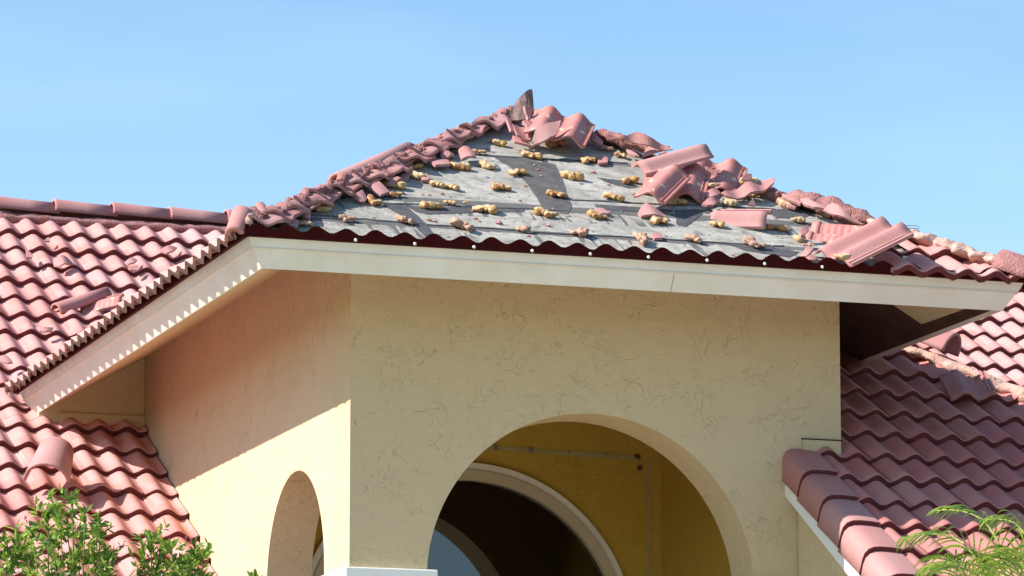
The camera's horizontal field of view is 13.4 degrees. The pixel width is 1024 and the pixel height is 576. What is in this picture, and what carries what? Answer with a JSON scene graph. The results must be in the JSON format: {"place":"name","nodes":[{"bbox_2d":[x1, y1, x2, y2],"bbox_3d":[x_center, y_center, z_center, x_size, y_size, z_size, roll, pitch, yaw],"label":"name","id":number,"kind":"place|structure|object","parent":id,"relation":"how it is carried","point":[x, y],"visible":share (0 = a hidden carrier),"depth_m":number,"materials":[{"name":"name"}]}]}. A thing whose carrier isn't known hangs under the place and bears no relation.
{"place":"outdoors","nodes":[
{"label":"outdoors","id":0,"kind":"place"},
{"bbox_2d":[0,483,128,575],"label":"flowering shrub","id":1,"kind":"object","parent":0,"point":[96,559],"visible":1,"depth_m":19.38,"materials":[{"name":"green plant"}]},
{"bbox_2d":[128,517,214,575],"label":"flowering shrub","id":2,"kind":"object","parent":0,"point":[189,563],"visible":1,"depth_m":19.37,"materials":[{"name":"green plant"}]},
{"bbox_2d":[246,569,266,575],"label":"flowering shrub","id":3,"kind":"object","parent":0,"point":[253,573],"visible":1,"depth_m":19.39,"materials":[{"name":"green plant"}]},
{"bbox_2d":[0,0,1023,254],"label":"sky","id":4,"kind":"structure","parent":0,"point":[909,112],"materials":[{"name":"blue"}]},
{"bbox_2d":[896,504,1023,575],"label":"areca palm","id":5,"kind":"object","parent":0,"point":[1003,566],"visible":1,"depth_m":18.54,"materials":[{"name":"plant"}]},
{"label":"ground","id":6,"kind":"structure","parent":0,"visible":0},
{"bbox_2d":[0,105,1023,575],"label":"house","id":7,"kind":"structure","parent":6,"relation":"on","point":[376,391],"depth_m":23.16,"materials":[{"name":"beige paint"}]},
{"bbox_2d":[0,355,12,364],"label":"tile chip","id":8,"kind":"object","parent":7,"relation":"on","point":[5,359],"visible":1,"depth_m":27.08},
{"bbox_2d":[25,249,32,258],"bbox_3d":[-3.202,-0.228,28.976,0.048,0.012,0.142,3,26,-18],"label":"tile chip","id":9,"kind":"object","parent":7,"relation":"on","point":[29,254],"visible":1,"depth_m":28.95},
{"bbox_2d":[36,327,53,332],"bbox_3d":[-2.956,0.266,27.745,0.117,0.034,0.105,3,26,-18],"label":"tile chip","id":10,"kind":"object","parent":7,"relation":"on","point":[44,329],"visible":1,"depth_m":27.72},
{"bbox_2d":[24,437,73,482],"bbox_3d":[-2.688,0.986,25.494,0.270,0.135,0.300,3,35,5],"label":"ridge cap tile","id":11,"kind":"object","parent":7,"relation":"on","point":[57,453],"visible":1,"depth_m":25.45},
{"bbox_2d":[53,255,71,266],"bbox_3d":[-2.971,-0.168,28.972,0.136,0.051,0.154,3,26,-18],"label":"tile chip","id":12,"kind":"object","parent":7,"relation":"on","point":[59,260],"visible":1,"depth_m":28.96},
{"bbox_2d":[51,287,111,313],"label":"loose roof tile","id":13,"kind":"object","parent":7,"relation":"on","point":[79,301],"visible":1,"depth_m":28.32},
{"bbox_2d":[80,293,123,312],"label":"loose roof tile","id":14,"kind":"object","parent":7,"relation":"on","point":[108,302],"visible":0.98,"depth_m":28.34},
{"bbox_2d":[125,257,136,264],"bbox_3d":[-2.538,-0.174,29.172,0.097,0.026,0.102,3,26,-18],"label":"tile chip","id":15,"kind":"object","parent":7,"relation":"on","point":[130,260],"visible":1,"depth_m":29.16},
{"bbox_2d":[128,265,138,271],"bbox_3d":[-2.514,-0.131,29.073,0.079,0.012,0.083,3,26,-18],"label":"tile chip","id":16,"kind":"object","parent":7,"relation":"on","point":[133,268],"visible":1,"depth_m":29.06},
{"bbox_2d":[160,245,176,253],"bbox_3d":[-2.312,-0.255,29.527,0.135,0.031,0.128,3,26,-18],"label":"tile chip","id":17,"kind":"object","parent":7,"relation":"on","point":[167,249],"visible":1,"depth_m":29.51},
{"bbox_2d":[225,205,254,234],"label":"broken cap tile","id":18,"kind":"object","parent":7,"relation":"on","point":[239,218],"visible":1,"depth_m":21.59,"materials":[{"name":"ceramic"}]},
{"bbox_2d":[254,202,266,211],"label":"tile shard","id":19,"kind":"object","parent":7,"relation":"on","point":[260,206],"visible":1,"depth_m":21.80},
{"bbox_2d":[279,218,298,228],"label":"tile shard","id":20,"kind":"object","parent":7,"relation":"on","point":[295,223],"visible":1,"depth_m":21.79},
{"bbox_2d":[299,212,310,220],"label":"tile shard","id":21,"kind":"object","parent":7,"relation":"on","point":[307,216],"visible":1,"depth_m":21.94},
{"bbox_2d":[299,220,313,225],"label":"foam dab","id":22,"kind":"object","parent":7,"relation":"on","point":[304,222],"visible":1,"depth_m":21.86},
{"bbox_2d":[308,198,325,210],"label":"tile shard","id":23,"kind":"object","parent":7,"relation":"on","point":[313,206],"visible":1,"depth_m":22.05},
{"bbox_2d":[315,205,331,212],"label":"foam dab","id":24,"kind":"object","parent":7,"relation":"on","point":[323,208],"visible":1,"depth_m":22.13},
{"bbox_2d":[339,214,355,220],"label":"foam dab","id":25,"kind":"object","parent":7,"relation":"on","point":[344,217],"visible":1,"depth_m":22.04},
{"bbox_2d":[353,189,366,202],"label":"tile shard","id":26,"kind":"object","parent":7,"relation":"on","point":[360,196],"visible":1,"depth_m":22.38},
{"bbox_2d":[366,194,382,205],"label":"foam dab","id":27,"kind":"object","parent":7,"relation":"on","point":[371,200],"visible":1,"depth_m":22.39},
{"bbox_2d":[367,170,388,182],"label":"tile shard","id":28,"kind":"object","parent":7,"relation":"on","point":[378,178],"visible":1,"depth_m":22.65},
{"bbox_2d":[368,181,389,196],"bbox_3d":[-0.686,-0.507,22.566,0.108,0.023,0.144,3,31,-18],"label":"tile shard","id":29,"kind":"object","parent":7,"relation":"on","point":[379,188],"visible":1,"depth_m":22.55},
{"bbox_2d":[386,176,400,186],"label":"tile shard","id":30,"kind":"object","parent":7,"relation":"on","point":[392,181],"visible":1,"depth_m":22.71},
{"bbox_2d":[381,178,407,189],"bbox_3d":[-0.614,-0.543,22.739,0.136,0.039,0.082,14,18,13],"label":"foam dab","id":31,"kind":"object","parent":7,"relation":"on","point":[400,185],"visible":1,"depth_m":22.72,"materials":[{"name":"plastic"}]},
{"bbox_2d":[388,191,402,196],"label":"foam dab","id":32,"kind":"object","parent":7,"relation":"on","point":[392,194],"visible":1,"depth_m":22.56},
{"bbox_2d":[395,213,414,224],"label":"foam dab","id":33,"kind":"object","parent":7,"relation":"on","point":[404,219],"visible":1,"depth_m":22.17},
{"bbox_2d":[400,173,410,181],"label":"tile shard","id":34,"kind":"object","parent":7,"relation":"on","point":[405,176],"visible":1,"depth_m":22.88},
{"bbox_2d":[408,163,423,168],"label":"foam dab","id":35,"kind":"object","parent":7,"relation":"on","point":[417,165],"visible":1,"depth_m":23.11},
{"bbox_2d":[410,171,425,179],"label":"foam dab","id":36,"kind":"object","parent":7,"relation":"on","point":[417,175],"visible":1,"depth_m":22.93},
{"bbox_2d":[421,173,429,182],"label":"tile shard","id":37,"kind":"object","parent":7,"relation":"on","point":[426,178],"visible":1,"depth_m":22.91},
{"bbox_2d":[419,201,442,208],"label":"foam dab","id":38,"kind":"object","parent":7,"relation":"on","point":[428,205],"visible":1,"depth_m":22.47,"materials":[{"name":"plastic"}]},
{"bbox_2d":[429,180,445,187],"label":"foam dab","id":39,"kind":"object","parent":7,"relation":"on","point":[436,183],"visible":1,"depth_m":22.86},
{"bbox_2d":[428,159,449,166],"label":"tile shard","id":40,"kind":"object","parent":7,"relation":"on","point":[439,162],"visible":1,"depth_m":23.16,"materials":[{"name":"ceramic"}]},
{"bbox_2d":[440,151,450,158],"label":"tile shard","id":41,"kind":"object","parent":7,"relation":"on","point":[445,155],"visible":1,"depth_m":23.30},
{"bbox_2d":[443,200,456,204],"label":"foam dab","id":42,"kind":"object","parent":7,"relation":"on","point":[452,202],"visible":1,"depth_m":22.59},
{"bbox_2d":[445,183,459,190],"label":"foam dab","id":43,"kind":"object","parent":7,"relation":"on","point":[453,186],"visible":1,"depth_m":22.85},
{"bbox_2d":[449,162,471,170],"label":"foam dab","id":44,"kind":"object","parent":7,"relation":"on","point":[462,166],"visible":1,"depth_m":23.22,"materials":[{"name":"plastic"}]},
{"bbox_2d":[449,217,473,231],"bbox_3d":[-0.254,-0.326,22.238,0.149,0.048,0.097,20,21,30],"label":"foam dab","id":45,"kind":"object","parent":7,"relation":"on","point":[461,224],"visible":1,"depth_m":22.23,"materials":[{"name":"plastic"}]},
{"bbox_2d":[458,146,474,160],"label":"tile shard","id":46,"kind":"object","parent":7,"relation":"on","point":[465,152],"visible":1,"depth_m":23.36,"materials":[{"name":"ceramic"}]},
{"bbox_2d":[311,463,622,575],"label":"entry window","id":47,"kind":"structure","parent":7,"relation":"in","point":[494,520],"depth_m":24.77,"materials":[{"name":"paint"}]},
{"bbox_2d":[472,149,486,153],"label":"foam dab","id":48,"kind":"object","parent":7,"relation":"on","point":[479,151],"visible":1,"depth_m":23.55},
{"bbox_2d":[472,204,497,213],"bbox_3d":[-0.139,-0.414,22.583,0.137,0.037,0.104,11,18,4],"label":"foam dab","id":49,"kind":"object","parent":7,"relation":"on","point":[490,209],"visible":1,"depth_m":22.56,"materials":[{"name":"plastic"}]},
{"bbox_2d":[477,159,496,169],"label":"foam dab","id":50,"kind":"object","parent":7,"relation":"on","point":[485,164],"visible":1,"depth_m":23.32,"materials":[{"name":"plastic"}]},
{"bbox_2d":[490,138,506,146],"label":"foam dab","id":51,"kind":"object","parent":7,"relation":"on","point":[498,142],"visible":1,"depth_m":23.77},
{"bbox_2d":[490,182,511,190],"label":"foam dab","id":52,"kind":"object","parent":7,"relation":"on","point":[496,186],"visible":1,"depth_m":22.98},
{"bbox_2d":[505,118,513,132],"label":"tile shard","id":53,"kind":"object","parent":7,"relation":"on","point":[509,124],"visible":1,"depth_m":23.84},
{"bbox_2d":[507,168,526,175],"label":"foam dab","id":54,"kind":"object","parent":7,"relation":"on","point":[516,171],"visible":1,"depth_m":23.30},
{"bbox_2d":[507,89,533,122],"bbox_3d":[0.044,-1.008,24.218,0.149,0.194,0.071,-1,-20,-7],"label":"broken ridge piece","id":55,"kind":"object","parent":7,"relation":"on","point":[516,114],"visible":0.86,"depth_m":24.19,"materials":[{"name":"concrete"}]},
{"bbox_2d":[512,136,532,148],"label":"tile shard","id":56,"kind":"object","parent":7,"relation":"on","point":[517,140],"visible":1,"depth_m":23.74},
{"bbox_2d":[512,124,534,141],"bbox_3d":[0.071,-0.846,23.816,0.130,0.036,0.170,3,27,-18],"label":"tile shard","id":57,"kind":"object","parent":56,"relation":"on","point":[520,134],"visible":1,"depth_m":23.79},
{"bbox_2d":[516,225,531,230],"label":"foam dab","id":58,"kind":"object","parent":7,"relation":"on","point":[523,228],"visible":1,"depth_m":22.34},
{"bbox_2d":[520,149,542,159],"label":"foam dab","id":59,"kind":"object","parent":7,"relation":"on","point":[531,155],"visible":1,"depth_m":23.63,"materials":[{"name":"plastic"}]},
{"bbox_2d":[532,206,558,217],"bbox_3d":[0.171,-0.395,22.679,0.121,0.037,0.090,23,22,36],"label":"foam dab","id":60,"kind":"object","parent":7,"relation":"on","point":[539,210],"visible":1,"depth_m":22.66,"materials":[{"name":"plastic"}]},
{"bbox_2d":[544,139,566,147],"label":"foam dab","id":61,"kind":"object","parent":7,"relation":"on","point":[554,144],"visible":0.96,"depth_m":23.91,"materials":[{"name":"plastic"}]},
{"bbox_2d":[546,189,567,197],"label":"foam dab","id":62,"kind":"object","parent":7,"relation":"on","point":[552,193],"visible":1,"depth_m":23.02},
{"bbox_2d":[524,105,594,147],"bbox_3d":[0.267,-0.893,23.934,0.341,0.070,0.420,14,20,4],"label":"loose roof tile","id":63,"kind":"object","parent":7,"relation":"on","point":[578,128],"visible":0.98,"depth_m":23.95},
{"bbox_2d":[522,120,532,127],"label":"tile shard","id":64,"kind":"object","parent":63,"relation":"on","point":[526,123],"visible":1,"depth_m":23.88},
{"bbox_2d":[523,106,533,119],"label":"tile shard","id":65,"kind":"object","parent":63,"relation":"on","point":[527,110],"visible":1,"depth_m":24.00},
{"bbox_2d":[534,120,560,145],"bbox_3d":[0.192,-0.843,23.727,0.186,0.183,0.022,-2,-44,-12],"label":"tile shard","id":66,"kind":"object","parent":63,"relation":"on","point":[545,132],"visible":1,"depth_m":23.72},
{"bbox_2d":[560,170,583,180],"bbox_3d":[0.322,-0.606,23.391,0.135,0.044,0.073,9,18,-1],"label":"foam dab","id":67,"kind":"object","parent":7,"relation":"on","point":[578,176],"visible":1,"depth_m":23.37,"materials":[{"name":"plastic"}]},
{"bbox_2d":[570,227,588,236],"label":"foam dab","id":68,"kind":"object","parent":7,"relation":"on","point":[581,232],"visible":1,"depth_m":22.42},
{"bbox_2d":[580,155,595,162],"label":"foam dab","id":69,"kind":"object","parent":7,"relation":"on","point":[586,159],"visible":1,"depth_m":23.73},
{"bbox_2d":[321,147,868,262],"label":"foam crumbs","id":70,"kind":"object","parent":7,"relation":"on","point":[498,222],"visible":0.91,"depth_m":22.73,"materials":[{"name":"plastic"}]},
{"bbox_2d":[589,132,602,146],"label":"tile shard","id":71,"kind":"object","parent":7,"relation":"on","point":[594,138],"visible":1,"depth_m":24.01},
{"bbox_2d":[586,209,608,218],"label":"foam dab","id":72,"kind":"object","parent":7,"relation":"on","point":[593,213],"visible":1,"depth_m":22.77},
{"bbox_2d":[597,156,607,164],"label":"tile shard","id":73,"kind":"object","parent":7,"relation":"on","point":[602,160],"visible":1,"depth_m":23.75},
{"bbox_2d":[594,207,610,215],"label":"tile shard","id":74,"kind":"object","parent":7,"relation":"on","point":[603,211],"visible":1,"depth_m":22.85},
{"bbox_2d":[600,146,613,150],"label":"foam dab","id":75,"kind":"object","parent":7,"relation":"on","point":[608,148],"visible":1,"depth_m":23.99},
{"bbox_2d":[603,192,624,200],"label":"foam dab","id":76,"kind":"object","parent":7,"relation":"on","point":[613,196],"visible":1,"depth_m":23.13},
{"bbox_2d":[614,151,626,157],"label":"foam dab","id":77,"kind":"object","parent":7,"relation":"on","point":[617,153],"visible":1,"depth_m":23.92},
{"bbox_2d":[621,176,639,183],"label":"foam dab","id":78,"kind":"object","parent":7,"relation":"on","point":[632,179],"visible":1,"depth_m":23.48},
{"bbox_2d":[626,149,638,157],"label":"tile shard","id":79,"kind":"object","parent":7,"relation":"on","point":[632,153],"visible":1,"depth_m":23.89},
{"bbox_2d":[632,232,648,246],"bbox_3d":[0.664,-0.259,22.497,0.084,0.045,0.175,-1,21,-29],"label":"foam dab","id":80,"kind":"object","parent":7,"relation":"on","point":[642,238],"visible":1,"depth_m":22.48,"materials":[{"name":"plastic"}]},
{"bbox_2d":[622,132,672,150],"bbox_3d":[0.737,-0.800,23.819,0.276,0.110,0.034,0,-20,-9],"label":"tile shard","id":81,"kind":"object","parent":7,"relation":"on","point":[638,138],"visible":1,"depth_m":23.81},
{"bbox_2d":[637,202,665,217],"bbox_3d":[0.727,-0.405,22.957,0.150,0.034,0.126,3,29,-18],"label":"tile shard","id":82,"kind":"object","parent":7,"relation":"on","point":[646,210],"visible":1,"depth_m":22.93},
{"bbox_2d":[643,145,669,156],"bbox_3d":[0.784,-0.754,23.876,0.172,0.022,0.095,-5,35,-12],"label":"tile shard","id":83,"kind":"object","parent":7,"relation":"on","point":[649,150],"visible":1,"depth_m":23.85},
{"bbox_2d":[651,233,662,240],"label":"tile shard","id":84,"kind":"object","parent":7,"relation":"on","point":[656,236],"visible":1,"depth_m":22.58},
{"bbox_2d":[650,215,668,224],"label":"foam dab","id":85,"kind":"object","parent":7,"relation":"on","point":[654,220],"visible":1,"depth_m":22.84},
{"bbox_2d":[634,164,690,204],"bbox_3d":[0.803,-0.559,23.189,0.176,0.071,0.420,15,26,17],"label":"loose roof tile","id":86,"kind":"object","parent":7,"relation":"on","point":[664,186],"visible":1,"depth_m":23.17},
{"bbox_2d":[642,163,710,202],"bbox_3d":[0.883,-0.583,23.487,0.341,0.071,0.420,8,23,5],"label":"loose roof tile","id":87,"kind":"object","parent":7,"relation":"on","point":[695,187],"visible":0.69,"depth_m":23.47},
{"bbox_2d":[631,144,713,176],"bbox_3d":[0.861,-0.706,23.567,0.420,0.064,0.176,-16,26,-23],"label":"loose roof tile","id":88,"kind":"object","parent":87,"relation":"on","point":[651,166],"visible":1,"depth_m":23.53,"materials":[{"name":"ceramic"}]},
{"bbox_2d":[668,198,687,205],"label":"foam dab","id":89,"kind":"object","parent":7,"relation":"on","point":[675,201],"visible":1,"depth_m":23.23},
{"bbox_2d":[683,234,701,242],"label":"foam dab","id":90,"kind":"object","parent":7,"relation":"on","point":[696,238],"visible":1,"depth_m":22.63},
{"bbox_2d":[701,196,720,206],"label":"tile shard","id":91,"kind":"object","parent":7,"relation":"on","point":[711,201],"visible":1,"depth_m":23.23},
{"bbox_2d":[705,188,720,198],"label":"tile shard","id":92,"kind":"object","parent":7,"relation":"on","point":[714,192],"visible":1,"depth_m":23.36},
{"bbox_2d":[708,183,720,186],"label":"foam dab","id":93,"kind":"object","parent":92,"relation":"on","point":[714,184],"visible":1,"depth_m":23.43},
{"bbox_2d":[710,221,724,227],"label":"foam dab","id":94,"kind":"object","parent":7,"relation":"on","point":[720,224],"visible":1,"depth_m":22.95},
{"bbox_2d":[697,158,747,190],"bbox_3d":[1.086,-0.613,23.714,0.341,0.070,0.420,7,23,8],"label":"loose roof tile","id":95,"kind":"object","parent":7,"relation":"on","point":[730,173],"visible":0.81,"depth_m":23.74,"materials":[{"name":"ceramic"}]},
{"bbox_2d":[722,198,737,206],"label":"foam dab","id":96,"kind":"object","parent":7,"relation":"on","point":[730,202],"visible":1,"depth_m":23.35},
{"bbox_2d":[710,209,772,228],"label":"loose roof tile","id":97,"kind":"object","parent":7,"relation":"on","point":[749,218],"visible":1,"depth_m":23.05,"materials":[{"name":"ceramic"}]},
{"bbox_2d":[719,178,774,200],"bbox_3d":[1.266,-0.533,23.516,0.355,0.038,0.197,-2,32,-15],"label":"tile shard","id":98,"kind":"object","parent":7,"relation":"on","point":[745,189],"visible":1,"depth_m":23.50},
{"bbox_2d":[741,173,751,180],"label":"tile shard","id":99,"kind":"object","parent":98,"relation":"on","point":[747,177],"visible":1,"depth_m":23.56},
{"bbox_2d":[739,177,758,183],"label":"foam dab","id":100,"kind":"object","parent":98,"relation":"on","point":[755,179],"visible":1,"depth_m":23.58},
{"bbox_2d":[747,199,754,206],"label":"tile shard","id":101,"kind":"object","parent":7,"relation":"on","point":[751,203],"visible":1,"depth_m":23.33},
{"bbox_2d":[746,194,756,198],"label":"foam dab","id":102,"kind":"object","parent":7,"relation":"on","point":[754,196],"visible":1,"depth_m":23.55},
{"bbox_2d":[742,236,766,247],"bbox_3d":[1.258,-0.235,22.723,0.084,0.044,0.137,-8,25,-42],"label":"foam dab","id":103,"kind":"object","parent":7,"relation":"on","point":[751,241],"visible":1,"depth_m":22.72,"materials":[{"name":"plastic"}]},
{"bbox_2d":[765,224,787,231],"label":"foam dab","id":104,"kind":"object","parent":7,"relation":"on","point":[781,227],"visible":1,"depth_m":23.06,"materials":[{"name":"plastic"}]},
{"bbox_2d":[776,197,796,209],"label":"tile shard","id":105,"kind":"object","parent":7,"relation":"on","point":[793,207],"visible":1,"depth_m":23.46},
{"bbox_2d":[776,198,797,209],"bbox_3d":[1.479,-0.458,23.516,0.134,0.042,0.105,19,20,28],"label":"foam dab","id":106,"kind":"object","parent":7,"relation":"on","point":[781,202],"visible":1,"depth_m":23.48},
{"bbox_2d":[782,194,800,205],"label":"tile shard","id":107,"kind":"object","parent":7,"relation":"on","point":[790,198],"visible":1,"depth_m":23.46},
{"bbox_2d":[790,217,805,222],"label":"foam dab","id":108,"kind":"object","parent":7,"relation":"on","point":[799,219],"visible":1,"depth_m":23.26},
{"bbox_2d":[793,235,805,241],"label":"foam dab","id":109,"kind":"object","parent":7,"relation":"on","point":[797,238],"visible":1,"depth_m":22.93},
{"bbox_2d":[799,225,808,236],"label":"tile shard","id":110,"kind":"object","parent":109,"relation":"on","point":[804,230],"visible":1,"depth_m":22.94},
{"bbox_2d":[801,246,813,256],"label":"tile shard","id":111,"kind":"object","parent":7,"relation":"on","point":[807,251],"visible":1,"depth_m":22.64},
{"bbox_2d":[802,242,814,246],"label":"foam dab","id":112,"kind":"object","parent":7,"relation":"on","point":[809,244],"visible":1,"depth_m":22.85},
{"bbox_2d":[805,255,817,261],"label":"tile shard","id":113,"kind":"object","parent":7,"relation":"on","point":[811,258],"visible":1,"depth_m":22.51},
{"bbox_2d":[800,198,824,209],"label":"tile shard","id":114,"kind":"object","parent":7,"relation":"on","point":[807,202],"visible":1,"depth_m":23.36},
{"bbox_2d":[820,213,830,218],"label":"foam dab","id":115,"kind":"object","parent":7,"relation":"on","point":[825,215],"visible":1,"depth_m":23.43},
{"bbox_2d":[805,221,861,243],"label":"loose roof tile","id":116,"kind":"object","parent":7,"relation":"on","point":[829,233],"visible":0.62,"depth_m":23.13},
{"bbox_2d":[823,203,863,224],"bbox_3d":[1.758,-0.390,23.220,0.192,0.166,0.042,-10,-39,-3],"label":"tile shard","id":117,"kind":"object","parent":116,"relation":"on","point":[833,209],"visible":0.99,"depth_m":23.22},
{"bbox_2d":[812,216,913,266],"bbox_3d":[1.818,-0.248,22.678,0.420,0.064,0.341,-26,24,-26],"label":"loose roof tile","id":118,"kind":"object","parent":7,"relation":"on","point":[880,234],"visible":0.99,"depth_m":22.64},
{"bbox_2d":[834,253,850,259],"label":"foam dab","id":119,"kind":"object","parent":118,"relation":"attached to","point":[844,256],"visible":1,"depth_m":22.33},
{"bbox_2d":[939,369,995,400],"bbox_3d":[2.534,0.532,24.340,0.251,0.066,0.300,-1,24,-8],"label":"loose roof tile","id":120,"kind":"object","parent":7,"relation":"on","point":[956,383],"visible":1,"depth_m":24.31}
]}

